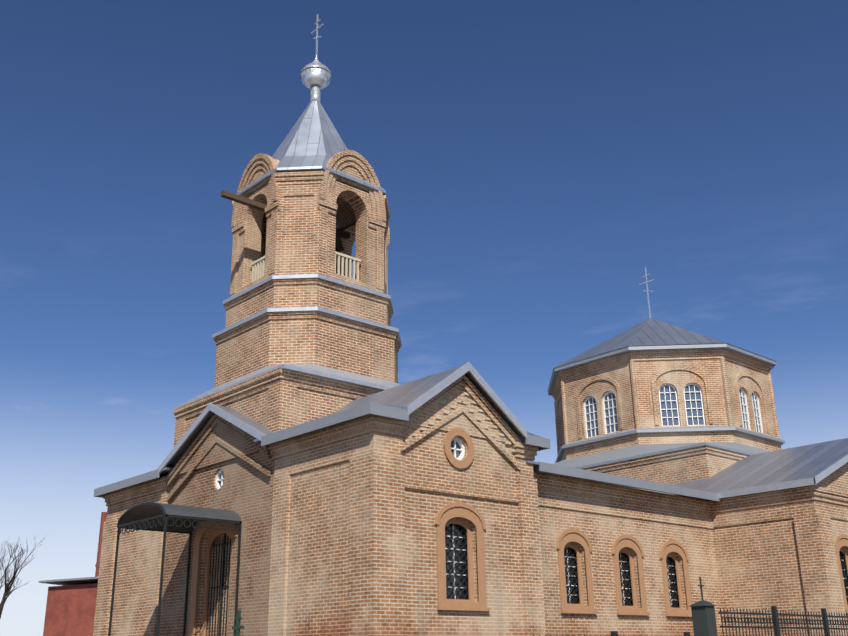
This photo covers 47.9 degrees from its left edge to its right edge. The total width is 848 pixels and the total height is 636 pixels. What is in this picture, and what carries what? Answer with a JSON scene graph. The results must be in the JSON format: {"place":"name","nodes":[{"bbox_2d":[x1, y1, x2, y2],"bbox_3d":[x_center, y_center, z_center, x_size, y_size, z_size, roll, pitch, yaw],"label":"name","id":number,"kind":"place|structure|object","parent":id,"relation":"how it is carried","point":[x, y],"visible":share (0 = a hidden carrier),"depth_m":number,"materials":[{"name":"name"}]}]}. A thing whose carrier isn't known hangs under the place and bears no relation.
{"place":"outdoors","nodes":[
{"label":"outdoors","id":0,"kind":"place"},
{"bbox_2d":[43,583,97,635],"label":"building wall","id":1,"kind":"structure","parent":0,"point":[70,610],"depth_m":60.44,"materials":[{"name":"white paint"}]},
{"bbox_2d":[38,577,97,585],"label":"shed roof","id":2,"kind":"structure","parent":1,"relation":"on","point":[79,581],"depth_m":61.21,"materials":[{"name":"grey metal"}]},
{"bbox_2d":[95,512,106,576],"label":"pipe","id":3,"kind":"object","parent":1,"relation":"on","point":[103,519],"visible":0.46,"depth_m":67.78,"materials":[{"name":"metal"}]},
{"bbox_2d":[0,0,847,635],"label":"sky","id":4,"kind":"structure","parent":0,"point":[532,159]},
{"bbox_2d":[188,428,847,635],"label":"window surround","id":5,"kind":"object","parent":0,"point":[446,515],"visible":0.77,"depth_m":31.66,"materials":[{"name":"brick"}]},
{"bbox_2d":[215,383,847,607],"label":"windows","id":6,"kind":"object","parent":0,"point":[674,412],"depth_m":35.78,"materials":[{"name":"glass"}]},
{"bbox_2d":[707,488,847,635],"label":"brick wall","id":7,"kind":"structure","parent":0,"point":[758,565],"depth_m":35.86,"materials":[{"name":"brick"}]},
{"bbox_2d":[556,358,780,460],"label":"drum","id":8,"kind":"object","parent":7,"relation":"on","point":[710,370],"visible":0.27,"depth_m":46.78,"materials":[{"name":"brick"}]},
{"bbox_2d":[547,318,774,391],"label":"dome roof","id":9,"kind":"structure","parent":8,"relation":"on","point":[650,332],"depth_m":49.09,"materials":[{"name":"grey metal"}]},
{"bbox_2d":[639,267,653,317],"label":"cross","id":10,"kind":"object","parent":9,"relation":"on","point":[646,282],"visible":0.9,"depth_m":53.82,"materials":[{"name":"metal"}]},
{"bbox_2d":[552,348,779,454],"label":"drum trim","id":11,"kind":"structure","parent":8,"relation":"attached to","point":[631,357],"depth_m":47.09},
{"bbox_2d":[640,438,847,497],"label":"roof","id":12,"kind":"structure","parent":7,"relation":"on","point":[794,463],"depth_m":39.37,"materials":[{"name":"grey metal"}]},
{"bbox_2d":[713,454,847,498],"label":"roof fascia","id":13,"kind":"structure","parent":12,"relation":"attached to","point":[822,475],"depth_m":35.89,"materials":[{"name":"grey metal"}]},
{"bbox_3d":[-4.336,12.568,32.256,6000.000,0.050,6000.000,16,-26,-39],"label":"ground","id":14,"kind":"structure","parent":0,"visible":0},
{"bbox_2d":[0,537,45,617],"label":"tree","id":15,"kind":"object","parent":14,"relation":"on","point":[7,591],"visible":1,"depth_m":59.83,"materials":[{"name":"brown plant"}]},
{"bbox_2d":[108,502,241,635],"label":"porch frame","id":16,"kind":"object","parent":14,"relation":"on","point":[120,527],"visible":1,"depth_m":30.12,"materials":[{"name":"black metal"}]},
{"bbox_2d":[120,503,240,532],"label":"canopy roof","id":17,"kind":"structure","parent":16,"relation":"on","point":[142,512],"depth_m":30.88,"materials":[{"name":"grey metal"}]},
{"bbox_2d":[232,610,243,635],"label":"cross","id":18,"kind":"object","parent":14,"relation":"on","point":[238,618],"visible":1,"depth_m":18.77,"materials":[{"name":"green paint"}]},
{"bbox_2d":[173,367,381,635],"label":"square tower","id":19,"kind":"structure","parent":14,"relation":"on","point":[277,399],"depth_m":32.10,"materials":[{"name":"brick"}]},
{"bbox_2d":[214,278,399,386],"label":"tower","id":20,"kind":"structure","parent":19,"relation":"on","point":[310,337],"depth_m":33.94,"materials":[{"name":"brick"}]},
{"bbox_2d":[175,274,401,408],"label":"tower bands","id":21,"kind":"object","parent":20,"relation":"on","point":[343,376],"visible":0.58,"depth_m":33.83,"materials":[{"name":"grey metal"}]},
{"bbox_2d":[230,150,389,296],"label":"bell tower wall","id":22,"kind":"structure","parent":20,"relation":"on","point":[319,185],"depth_m":35.46,"materials":[{"name":"beige brick"}]},
{"bbox_2d":[247,158,278,194],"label":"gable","id":23,"kind":"structure","parent":22,"relation":"on","point":[259,174],"depth_m":36.79,"materials":[{"name":"brick"}]},
{"bbox_2d":[220,190,349,251],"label":"bell beam","id":24,"kind":"structure","parent":22,"relation":"attached to","point":[262,206],"depth_m":35.78,"materials":[{"name":"brown wood"}]},
{"bbox_2d":[250,251,360,282],"bbox_3d":[-4.425,-1.290,37.204,4.228,0.980,4.228,-2,-20,2],"label":"balustrade","id":25,"kind":"object","parent":22,"relation":"on","point":[257,272],"visible":0.33,"depth_m":35.73,"materials":[{"name":"beige"}]},
{"bbox_2d":[237,101,389,211],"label":"spire roof","id":26,"kind":"structure","parent":22,"relation":"on","point":[312,140],"depth_m":37.45,"materials":[{"name":"metal"}]},
{"bbox_2d":[300,55,331,101],"bbox_3d":[-4.570,-10.032,40.330,1.340,2.550,1.340,16,-26,-39],"label":"onion","id":27,"kind":"object","parent":26,"relation":"on","point":[315,76],"visible":0.98,"depth_m":39.95,"materials":[{"name":"metal"}]},
{"bbox_2d":[311,14,322,56],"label":"cross","id":28,"kind":"object","parent":27,"relation":"on","point":[316,29],"visible":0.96,"depth_m":41.10,"materials":[{"name":"metal"}]},
{"bbox_2d":[328,160,368,192],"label":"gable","id":29,"kind":"structure","parent":22,"relation":"on","point":[352,170],"depth_m":36.67,"materials":[{"name":"brick"}]},
{"bbox_2d":[93,415,545,635],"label":"brick wall","id":30,"kind":"structure","parent":14,"relation":"on","point":[368,447],"depth_m":27.81,"materials":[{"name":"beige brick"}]},
{"bbox_2d":[113,365,540,491],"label":"roof","id":31,"kind":"structure","parent":30,"relation":"on","point":[402,396],"depth_m":30.46,"materials":[{"name":"grey metal"}]},
{"bbox_2d":[94,402,549,497],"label":"roof eaves","id":32,"kind":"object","parent":31,"relation":"attached to","point":[541,443],"depth_m":28.45,"materials":[{"name":"grey metal"}]},
{"bbox_2d":[157,362,526,472],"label":"narthex verges","id":33,"kind":"structure","parent":31,"relation":"attached to","point":[422,399],"depth_m":29.96,"materials":[{"name":"grey metal"}]},
{"bbox_2d":[166,374,520,501],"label":"narthex gables","id":34,"kind":"object","parent":30,"relation":"on","point":[218,439],"visible":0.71,"depth_m":29.98,"materials":[{"name":"beige brick"}]},
{"bbox_2d":[404,390,515,460],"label":"dentils","id":35,"kind":"object","parent":30,"relation":"attached to","point":[447,412],"visible":0.58,"depth_m":29.04,"materials":[{"name":"brick"}]},
{"bbox_2d":[209,524,847,635],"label":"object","id":36,"kind":"object","parent":30,"relation":"on","point":[221,583],"visible":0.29,"depth_m":31.48,"materials":[{"name":"grey"}]},
{"bbox_2d":[538,505,724,635],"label":"brick wall","id":37,"kind":"structure","parent":14,"relation":"on","point":[602,532],"depth_m":33.12,"materials":[{"name":"brick"}]},
{"bbox_2d":[533,472,713,528],"bbox_3d":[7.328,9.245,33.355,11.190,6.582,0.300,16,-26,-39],"label":"brick cornice","id":38,"kind":"structure","parent":37,"relation":"attached to","point":[554,491],"depth_m":33.98,"materials":[{"name":"beige brick"}]},
{"bbox_2d":[526,460,727,497],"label":"roof","id":39,"kind":"structure","parent":38,"relation":"on","point":[536,466],"depth_m":37.85,"materials":[{"name":"grey metal"}]},
{"bbox_2d":[539,462,719,501],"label":"roof fascia","id":40,"kind":"structure","parent":39,"relation":"attached to","point":[602,477],"depth_m":33.54,"materials":[{"name":"grey metal"}]},
{"bbox_2d":[533,606,847,635],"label":"fence","id":41,"kind":"object","parent":14,"relation":"on","point":[775,618],"visible":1,"depth_m":22.87,"materials":[{"name":"grey metal"}]},
{"bbox_2d":[688,577,717,635],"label":"gatepost","id":42,"kind":"object","parent":14,"relation":"on","point":[703,617],"visible":1,"depth_m":20.73,"materials":[{"name":"grey metal"}]},
{"bbox_2d":[584,445,847,635],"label":"brick wall","id":43,"kind":"structure","parent":14,"relation":"on","point":[811,510],"depth_m":35.92,"materials":[{"name":"beige brick"}]},
{"bbox_2d":[548,343,784,468],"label":"drum bands","id":44,"kind":"object","parent":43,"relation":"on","point":[615,455],"visible":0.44,"depth_m":46.45,"materials":[{"name":"grey metal"}]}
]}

